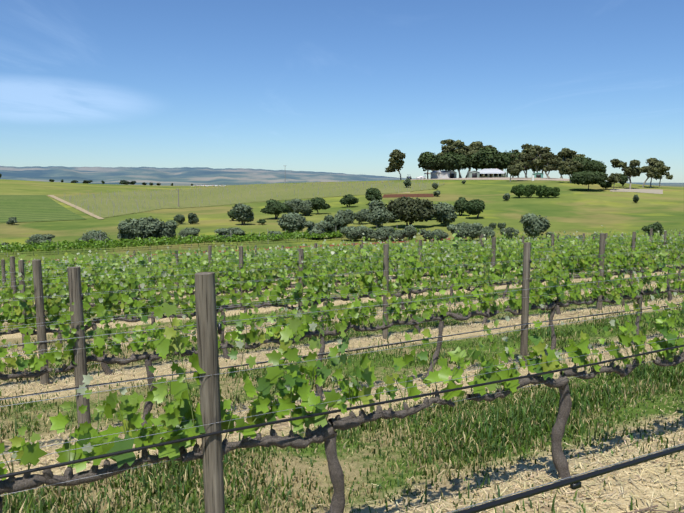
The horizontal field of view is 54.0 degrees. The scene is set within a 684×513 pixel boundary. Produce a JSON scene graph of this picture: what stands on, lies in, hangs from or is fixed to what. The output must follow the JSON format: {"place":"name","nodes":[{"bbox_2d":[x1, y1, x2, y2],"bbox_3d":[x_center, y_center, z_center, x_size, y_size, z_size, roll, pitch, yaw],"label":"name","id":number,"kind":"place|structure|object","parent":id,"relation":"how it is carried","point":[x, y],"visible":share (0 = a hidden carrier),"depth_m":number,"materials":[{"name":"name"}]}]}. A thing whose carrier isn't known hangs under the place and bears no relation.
{"place":"outdoors","nodes":[
{"label":"outdoors","id":0,"kind":"place"},
{"bbox_2d":[48,195,103,218],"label":"dirt track","id":1,"kind":"structure","parent":0,"point":[77,207],"depth_m":187.75,"materials":[{"name":"beige soil"}]},
{"bbox_2d":[0,166,683,512],"bbox_3d":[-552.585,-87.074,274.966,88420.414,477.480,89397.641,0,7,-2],"label":"ground","id":2,"kind":"structure","parent":0,"point":[572,208],"depth_m":13.34,"materials":[{"name":"green plant"}]},
{"bbox_2d":[25,234,54,244],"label":"bush","id":3,"kind":"object","parent":2,"relation":"on","point":[38,238],"visible":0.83,"depth_m":98.23,"materials":[{"name":"green plant"}]},
{"bbox_2d":[0,195,85,222],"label":"field","id":4,"kind":"structure","parent":2,"relation":"on","point":[27,208],"depth_m":176.47,"materials":[{"name":"green plant"}]},
{"bbox_2d":[75,230,109,244],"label":"olive tree","id":5,"kind":"object","parent":2,"relation":"on","point":[92,234],"visible":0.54,"depth_m":99.09,"materials":[{"name":"green plant"}]},
{"bbox_2d":[117,218,142,241],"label":"olive tree","id":6,"kind":"object","parent":2,"relation":"on","point":[126,230],"visible":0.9,"depth_m":101.27,"materials":[{"name":"green plant"}]},
{"bbox_2d":[132,216,164,241],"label":"olive tree","id":7,"kind":"object","parent":2,"relation":"on","point":[150,227],"visible":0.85,"depth_m":101.67,"materials":[{"name":"green plant"}]},
{"bbox_2d":[2,229,330,256],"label":"block posts","id":8,"kind":"object","parent":2,"relation":"on","point":[158,243],"visible":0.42,"depth_m":97.85,"materials":[{"name":"wood"}]},
{"bbox_2d":[157,220,177,238],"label":"olive tree","id":9,"kind":"object","parent":2,"relation":"on","point":[168,230],"visible":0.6,"depth_m":102.46,"materials":[{"name":"green plant"}]},
{"bbox_2d":[173,214,184,223],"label":"bush","id":10,"kind":"object","parent":2,"relation":"on","point":[180,219],"visible":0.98,"depth_m":143.43,"materials":[{"name":"green plant"}]},
{"bbox_2d":[179,227,199,237],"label":"bush","id":11,"kind":"object","parent":2,"relation":"on","point":[187,231],"visible":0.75,"depth_m":105.29,"materials":[{"name":"green plant"}]},
{"bbox_2d":[188,213,198,223],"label":"bush","id":12,"kind":"object","parent":2,"relation":"on","point":[193,218],"visible":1,"depth_m":143.19,"materials":[{"name":"green plant"}]},
{"bbox_2d":[0,228,418,252],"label":"block canopy","id":13,"kind":"object","parent":2,"relation":"on","point":[62,245],"visible":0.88,"depth_m":96.61,"materials":[{"name":"green plant"}]},
{"bbox_2d":[194,272,224,512],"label":"posts","id":14,"kind":"object","parent":2,"relation":"on","point":[208,357],"visible":0.92,"depth_m":3.63,"materials":[{"name":"grey wood"}]},
{"bbox_2d":[0,266,683,512],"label":"vines","id":15,"kind":"object","parent":14,"relation":"attached to","point":[171,419],"visible":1,"depth_m":3.98,"materials":[{"name":"green plant"}]},
{"bbox_2d":[0,272,683,495],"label":"trellis wires","id":16,"kind":"object","parent":14,"relation":"attached to","point":[219,325],"visible":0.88,"depth_m":3.87,"materials":[{"name":"grey metal"}]},
{"bbox_2d":[214,227,245,239],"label":"olive tree","id":17,"kind":"object","parent":2,"relation":"on","point":[231,231],"visible":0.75,"depth_m":106.22,"materials":[{"name":"green plant"}]},
{"bbox_2d":[231,203,253,224],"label":"olive tree","id":18,"kind":"object","parent":2,"relation":"on","point":[243,213],"visible":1,"depth_m":139.70,"materials":[{"name":"green plant"}]},
{"bbox_2d":[58,182,443,217],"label":"distant vineyard field","id":19,"kind":"structure","parent":2,"relation":"on","point":[259,193],"depth_m":235.53,"materials":[{"name":"green plant"}]},
{"bbox_2d":[64,180,438,215],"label":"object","id":20,"kind":"object","parent":2,"relation":"on","point":[227,190],"visible":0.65,"depth_m":240.23,"materials":[{"name":"green plant"}]},
{"bbox_2d":[260,199,289,218],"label":"green tree","id":21,"kind":"object","parent":2,"relation":"on","point":[276,208],"visible":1,"depth_m":152.61,"materials":[{"name":"green plant"}]},
{"bbox_2d":[277,212,306,232],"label":"olive tree","id":22,"kind":"object","parent":2,"relation":"on","point":[291,222],"visible":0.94,"depth_m":115.44,"materials":[{"name":"green plant"}]},
{"bbox_2d":[283,199,302,213],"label":"olive tree","id":23,"kind":"object","parent":2,"relation":"on","point":[292,204],"visible":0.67,"depth_m":161.56,"materials":[{"name":"green plant"}]},
{"bbox_2d":[67,242,530,427],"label":"posts","id":24,"kind":"object","parent":2,"relation":"on","point":[77,316],"visible":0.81,"depth_m":6.74,"materials":[{"name":"grey wood"}]},
{"bbox_2d":[0,248,683,399],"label":"trellis wires","id":25,"kind":"object","parent":24,"relation":"attached to","point":[315,321],"visible":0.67,"depth_m":8.07,"materials":[{"name":"grey metal"}]},
{"bbox_2d":[295,199,312,215],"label":"olive tree","id":26,"kind":"object","parent":2,"relation":"on","point":[304,208],"visible":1,"depth_m":160.33,"materials":[{"name":"green plant"}]},
{"bbox_2d":[302,220,331,238],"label":"olive tree","id":27,"kind":"object","parent":2,"relation":"on","point":[322,226],"visible":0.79,"depth_m":110.32,"materials":[{"name":"green plant"}]},
{"bbox_2d":[32,233,605,385],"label":"posts","id":28,"kind":"object","parent":2,"relation":"on","point":[39,298],"visible":0.6,"depth_m":9.84,"materials":[{"name":"grey wood"}]},
{"bbox_2d":[0,240,683,347],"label":"trellis wires","id":29,"kind":"object","parent":28,"relation":"attached to","point":[317,291],"visible":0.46,"depth_m":11.76,"materials":[{"name":"grey metal"}]},
{"bbox_2d":[310,197,330,213],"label":"green tree","id":30,"kind":"object","parent":2,"relation":"on","point":[318,203],"visible":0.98,"depth_m":164.06,"materials":[{"name":"green plant"}]},
{"bbox_2d":[18,232,635,352],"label":"posts","id":31,"kind":"object","parent":2,"relation":"on","point":[21,265],"visible":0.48,"depth_m":15.84,"materials":[{"name":"grey wood"}]},
{"bbox_2d":[0,236,683,321],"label":"trellis wires","id":32,"kind":"object","parent":31,"relation":"attached to","point":[313,265],"visible":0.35,"depth_m":15.77,"materials":[{"name":"grey metal"}]},
{"bbox_2d":[10,228,652,329],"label":"posts","id":33,"kind":"object","parent":2,"relation":"on","point":[12,275],"visible":0.54,"depth_m":18.87,"materials":[{"name":"grey wood"}]},
{"bbox_2d":[0,234,683,306],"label":"trellis wires","id":34,"kind":"object","parent":33,"relation":"attached to","point":[311,260],"visible":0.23,"depth_m":19.69,"materials":[{"name":"grey metal"}]},
{"bbox_2d":[0,232,662,272],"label":"vines","id":35,"kind":"object","parent":2,"relation":"on","point":[27,263],"visible":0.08,"depth_m":36.48,"materials":[{"name":"green plant"}]},
{"bbox_2d":[1,231,666,304],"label":"posts","id":36,"kind":"object","parent":2,"relation":"on","point":[209,256],"visible":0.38,"depth_m":22.10,"materials":[{"name":"grey wood"}]},
{"bbox_2d":[3,234,682,284],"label":"trellis wires","id":37,"kind":"object","parent":36,"relation":"attached to","point":[295,257],"visible":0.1,"depth_m":23.38,"materials":[{"name":"grey metal"}]},
{"bbox_2d":[324,215,343,237],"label":"olive tree","id":38,"kind":"object","parent":2,"relation":"on","point":[336,223],"visible":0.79,"depth_m":113.03,"materials":[{"name":"green plant"}]},
{"bbox_2d":[0,232,674,306],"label":"posts","id":39,"kind":"object","parent":2,"relation":"on","point":[315,245],"visible":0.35,"depth_m":28.14,"materials":[{"name":"grey wood"}]},
{"bbox_2d":[0,233,676,280],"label":"vines","id":40,"kind":"object","parent":2,"relation":"on","point":[224,248],"visible":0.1,"depth_m":34.62,"materials":[{"name":"green plant"}]},
{"bbox_2d":[0,231,679,266],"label":"vines","id":41,"kind":"object","parent":2,"relation":"on","point":[156,252],"visible":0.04,"depth_m":39.76,"materials":[{"name":"green plant"}]},
{"bbox_2d":[0,225,682,329],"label":"vines","id":42,"kind":"object","parent":2,"relation":"on","point":[149,281],"visible":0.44,"depth_m":20.17,"materials":[{"name":"green plant"}]},
{"bbox_2d":[0,229,682,291],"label":"vines","id":43,"kind":"object","parent":2,"relation":"on","point":[98,264],"visible":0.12,"depth_m":26.99,"materials":[{"name":"green plant"}]},
{"bbox_2d":[0,229,682,303],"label":"vines","id":44,"kind":"object","parent":2,"relation":"on","point":[156,260],"visible":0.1,"depth_m":30.97,"materials":[{"name":"green plant"}]},
{"bbox_2d":[0,244,683,426],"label":"vines","id":45,"kind":"object","parent":2,"relation":"on","point":[34,362],"visible":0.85,"depth_m":8.29,"materials":[{"name":"green plant"}]},
{"bbox_2d":[0,231,683,374],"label":"vines","id":46,"kind":"object","parent":2,"relation":"on","point":[365,280],"visible":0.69,"depth_m":12.06,"materials":[{"name":"green plant"}]},
{"bbox_2d":[0,280,683,512],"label":"straw mulch","id":47,"kind":"object","parent":2,"relation":"on","point":[397,397],"visible":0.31,"depth_m":6.32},
{"bbox_2d":[0,231,683,347],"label":"vines","id":48,"kind":"object","parent":2,"relation":"on","point":[245,278],"visible":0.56,"depth_m":15.44,"materials":[{"name":"green plant"}]},
{"bbox_2d":[0,227,683,306],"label":"vines","id":49,"kind":"object","parent":2,"relation":"on","point":[343,252],"visible":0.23,"depth_m":23.73,"materials":[{"name":"green plant"}]},
{"bbox_2d":[334,209,354,226],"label":"olive tree","id":50,"kind":"object","parent":2,"relation":"on","point":[346,217],"visible":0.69,"depth_m":128.47,"materials":[{"name":"green plant"}]},
{"bbox_2d":[339,194,358,206],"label":"green tree","id":51,"kind":"object","parent":2,"relation":"on","point":[348,199],"visible":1,"depth_m":180.54,"materials":[{"name":"green plant"}]},
{"bbox_2d":[340,225,367,240],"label":"olive tree","id":52,"kind":"object","parent":2,"relation":"on","point":[352,232],"visible":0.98,"depth_m":106.68,"materials":[{"name":"green plant"}]},
{"bbox_2d":[353,208,369,223],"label":"olive tree","id":53,"kind":"object","parent":2,"relation":"on","point":[359,216],"visible":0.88,"depth_m":139.05,"materials":[{"name":"green plant"}]},
{"bbox_2d":[364,227,374,240],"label":"bush","id":54,"kind":"object","parent":2,"relation":"on","point":[370,234],"visible":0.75,"depth_m":106.72,"materials":[{"name":"green plant"}]},
{"bbox_2d":[365,188,381,200],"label":"green tree","id":55,"kind":"object","parent":2,"relation":"on","point":[372,194],"visible":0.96,"depth_m":185.53,"materials":[{"name":"green plant"}]},
{"bbox_2d":[365,200,388,227],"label":"olive tree","id":56,"kind":"object","parent":2,"relation":"on","point":[377,216],"visible":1,"depth_m":130.68,"materials":[{"name":"green plant"}]},
{"bbox_2d":[373,226,395,240],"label":"bush","id":57,"kind":"object","parent":2,"relation":"on","point":[382,233],"visible":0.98,"depth_m":106.62,"materials":[{"name":"green plant"}]},
{"bbox_2d":[385,149,405,179],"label":"eucalyptus tree","id":58,"kind":"object","parent":2,"relation":"on","point":[396,161],"visible":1,"depth_m":297.52,"materials":[{"name":"green plant"}]},
{"bbox_2d":[394,229,408,240],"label":"bush","id":59,"kind":"object","parent":2,"relation":"on","point":[400,234],"visible":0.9,"depth_m":107.21,"materials":[{"name":"green plant"}]},
{"bbox_2d":[382,194,433,197],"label":"ploughed patch","id":60,"kind":"object","parent":2,"relation":"on","point":[406,195],"visible":0.98,"depth_m":207.12,"materials":[{"name":"brown soil"}]},
{"bbox_2d":[386,196,435,225],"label":"brown tree","id":61,"kind":"object","parent":2,"relation":"on","point":[408,209],"visible":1,"depth_m":129.49,"materials":[{"name":"green plant"}]},
{"bbox_2d":[405,224,416,239],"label":"bush","id":62,"kind":"object","parent":2,"relation":"on","point":[411,229],"visible":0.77,"depth_m":109.70,"materials":[{"name":"green plant"}]},
{"bbox_2d":[419,229,432,239],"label":"bush","id":63,"kind":"object","parent":2,"relation":"on","point":[425,233],"visible":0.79,"depth_m":107.73,"materials":[{"name":"green plant"}]},
{"bbox_2d":[417,152,439,178],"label":"pine tree","id":64,"kind":"object","parent":2,"relation":"on","point":[427,161],"visible":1,"depth_m":311.57,"materials":[{"name":"green plant"}]},
{"bbox_2d":[431,229,448,240],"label":"bush","id":65,"kind":"object","parent":2,"relation":"on","point":[440,234],"visible":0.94,"depth_m":106.78,"materials":[{"name":"green plant"}]},
{"bbox_2d":[431,202,458,226],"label":"olive tree","id":66,"kind":"object","parent":2,"relation":"on","point":[445,213],"visible":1,"depth_m":132.28,"materials":[{"name":"green plant"}]},
{"bbox_2d":[440,151,461,175],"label":"pine tree","id":67,"kind":"object","parent":2,"relation":"on","point":[450,161],"visible":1,"depth_m":310.15,"materials":[{"name":"green plant"}]},
{"bbox_2d":[441,140,465,152],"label":"eucalyptus tree","id":68,"kind":"object","parent":2,"relation":"on","point":[456,142],"visible":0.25,"depth_m":357.12,"materials":[{"name":"green plant"}]},
{"bbox_2d":[443,145,471,156],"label":"eucalyptus tree","id":69,"kind":"object","parent":2,"relation":"on","point":[449,148],"visible":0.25,"depth_m":336.51,"materials":[{"name":"green plant"}]},
{"bbox_2d":[447,222,470,240],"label":"olive tree","id":70,"kind":"object","parent":2,"relation":"on","point":[462,229],"visible":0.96,"depth_m":106.92,"materials":[{"name":"green plant"}]},
{"bbox_2d":[453,197,466,215],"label":"green tree","id":71,"kind":"object","parent":2,"relation":"on","point":[459,205],"visible":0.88,"depth_m":152.42,"materials":[{"name":"green plant"}]},
{"bbox_2d":[454,153,470,177],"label":"pine tree","id":72,"kind":"object","parent":2,"relation":"on","point":[465,162],"visible":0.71,"depth_m":317.87,"materials":[{"name":"green plant"}]},
{"bbox_2d":[454,141,482,177],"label":"eucalyptus tree","id":73,"kind":"object","parent":2,"relation":"on","point":[473,147],"visible":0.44,"depth_m":338.69,"materials":[{"name":"green plant"}]},
{"bbox_2d":[467,171,479,177],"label":"building","id":74,"kind":"structure","parent":2,"relation":"on","point":[473,174],"depth_m":293.80,"materials":[{"name":"paint"}]},
{"bbox_2d":[465,199,484,218],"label":"green tree","id":75,"kind":"object","parent":2,"relation":"on","point":[474,207],"visible":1,"depth_m":146.09,"materials":[{"name":"green plant"}]},
{"bbox_2d":[468,153,481,170],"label":"pine tree","id":76,"kind":"object","parent":2,"relation":"on","point":[473,163],"visible":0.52,"depth_m":325.54,"materials":[{"name":"green plant"}]},
{"bbox_2d":[467,222,483,240],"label":"bush","id":77,"kind":"object","parent":2,"relation":"on","point":[473,229],"visible":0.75,"depth_m":106.79,"materials":[{"name":"green plant"}]},
{"bbox_2d":[477,226,495,240],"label":"bush","id":78,"kind":"object","parent":2,"relation":"on","point":[486,230],"visible":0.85,"depth_m":106.80,"materials":[{"name":"green plant"}]},
{"bbox_2d":[474,147,500,168],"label":"pine tree","id":79,"kind":"object","parent":2,"relation":"on","point":[486,158],"visible":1,"depth_m":320.81,"materials":[{"name":"green plant"}]},
{"bbox_2d":[411,177,569,180],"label":"yard","id":80,"kind":"structure","parent":2,"relation":"on","point":[508,178],"depth_m":265.70,"materials":[{"name":"white concrete"}]},
{"bbox_2d":[430,170,456,178],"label":"white shed","id":81,"kind":"structure","parent":80,"relation":"on","point":[439,174],"depth_m":315.30,"materials":[{"name":"paint"}]},
{"bbox_2d":[478,168,506,177],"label":"farm house","id":82,"kind":"structure","parent":2,"relation":"on","point":[489,173],"depth_m":299.60,"materials":[{"name":"paint"}]},
{"bbox_2d":[498,150,517,176],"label":"pine tree","id":83,"kind":"object","parent":2,"relation":"on","point":[506,159],"visible":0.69,"depth_m":320.44,"materials":[{"name":"green plant"}]},
{"bbox_2d":[500,227,518,238],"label":"bush","id":84,"kind":"object","parent":2,"relation":"on","point":[508,231],"visible":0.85,"depth_m":109.86,"materials":[{"name":"green plant"}]},
{"bbox_2d":[507,161,529,181],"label":"eucalyptus tree","id":85,"kind":"object","parent":2,"relation":"on","point":[515,170],"visible":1,"depth_m":244.40,"materials":[{"name":"green plant"}]},
{"bbox_2d":[511,184,525,197],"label":"citrus tree","id":86,"kind":"object","parent":2,"relation":"on","point":[518,190],"visible":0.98,"depth_m":188.57,"materials":[{"name":"green plant"}]},
{"bbox_2d":[510,152,534,177],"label":"eucalyptus tree","id":87,"kind":"object","parent":2,"relation":"on","point":[527,157],"visible":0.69,"depth_m":261.16,"materials":[{"name":"green plant"}]},
{"bbox_2d":[523,184,536,197],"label":"citrus tree","id":88,"kind":"object","parent":2,"relation":"on","point":[530,189],"visible":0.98,"depth_m":188.23,"materials":[{"name":"green plant"}]},
{"bbox_2d":[519,213,550,238],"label":"olive tree","id":89,"kind":"object","parent":2,"relation":"on","point":[534,225],"visible":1,"depth_m":109.43,"materials":[{"name":"green plant"}]},
{"bbox_2d":[522,145,549,172],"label":"eucalyptus tree","id":90,"kind":"object","parent":2,"relation":"on","point":[537,150],"visible":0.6,"depth_m":315.94,"materials":[{"name":"green plant"}]},
{"bbox_2d":[522,147,553,177],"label":"eucalyptus tree","id":91,"kind":"object","parent":2,"relation":"on","point":[540,168],"visible":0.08,"depth_m":320.84,"materials":[{"name":"green plant"}]},
{"bbox_2d":[535,185,547,197],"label":"citrus tree","id":92,"kind":"object","parent":2,"relation":"on","point":[540,191],"visible":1,"depth_m":187.47,"materials":[{"name":"green plant"}]},
{"bbox_2d":[540,153,560,178],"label":"eucalyptus tree","id":93,"kind":"object","parent":2,"relation":"on","point":[551,164],"visible":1,"depth_m":262.02,"materials":[{"name":"green plant"}]},
{"bbox_2d":[447,444,683,512],"bbox_3d":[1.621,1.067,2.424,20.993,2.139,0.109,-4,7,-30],"label":"drip line","id":94,"kind":"object","parent":2,"relation":"on","point":[574,483],"visible":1,"depth_m":1.78,"materials":[{"name":"black plastic"}]},
{"bbox_2d":[557,148,576,177],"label":"eucalyptus tree","id":95,"kind":"object","parent":2,"relation":"on","point":[565,155],"visible":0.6,"depth_m":309.45,"materials":[{"name":"green plant"}]},
{"bbox_2d":[558,161,583,182],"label":"eucalyptus tree","id":96,"kind":"object","parent":2,"relation":"on","point":[572,167],"visible":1,"depth_m":232.41,"materials":[{"name":"green plant"}]},
{"bbox_2d":[568,171,607,190],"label":"pine tree","id":97,"kind":"object","parent":2,"relation":"on","point":[588,177],"visible":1,"depth_m":203.91,"materials":[{"name":"green plant"}]},
{"bbox_2d":[579,160,606,171],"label":"pine tree","id":98,"kind":"object","parent":2,"relation":"on","point":[594,165],"visible":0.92,"depth_m":293.23,"materials":[{"name":"green plant"}]},
{"bbox_2d":[606,173,621,189],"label":"eucalyptus tree","id":99,"kind":"object","parent":2,"relation":"on","point":[613,178],"visible":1,"depth_m":209.00,"materials":[{"name":"green plant"}]},
{"bbox_2d":[610,159,642,188],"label":"eucalyptus tree","id":100,"kind":"object","parent":2,"relation":"on","point":[632,169],"visible":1,"depth_m":215.28,"materials":[{"name":"green plant"}]},
{"bbox_2d":[641,158,663,187],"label":"eucalyptus tree","id":101,"kind":"object","parent":2,"relation":"on","point":[651,171],"visible":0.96,"depth_m":224.07,"materials":[{"name":"green plant"}]},
{"bbox_2d":[641,222,663,235],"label":"bush","id":102,"kind":"object","parent":2,"relation":"on","point":[656,227],"visible":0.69,"depth_m":104.83,"materials":[{"name":"green plant"}]},
{"bbox_2d":[627,505,683,512],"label":"prunings","id":103,"kind":"object","parent":2,"relation":"on","point":[649,508],"visible":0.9,"depth_m":4.69,"materials":[{"name":"brown plant"}]},
{"bbox_2d":[645,158,670,187],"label":"eucalyptus tree","id":104,"kind":"object","parent":2,"relation":"on","point":[665,168],"visible":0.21,"depth_m":225.96,"materials":[{"name":"green plant"}]},
{"bbox_2d":[653,171,672,186],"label":"eucalyptus tree","id":105,"kind":"object","parent":2,"relation":"on","point":[667,174],"visible":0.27,"depth_m":240.45,"materials":[{"name":"green plant"}]},
{"bbox_2d":[0,258,683,512],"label":"grass","id":106,"kind":"structure","parent":0,"point":[483,430],"depth_m":6.74,"materials":[{"name":"green plant"}]},
{"bbox_2d":[0,0,683,182],"label":"sky","id":107,"kind":"structure","parent":0,"point":[334,86],"materials":[{"name":"blue"}]},
{"bbox_2d":[610,189,662,193],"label":"road","id":108,"kind":"structure","parent":0,"point":[656,191],"depth_m":209.28,"materials":[{"name":"beige"}]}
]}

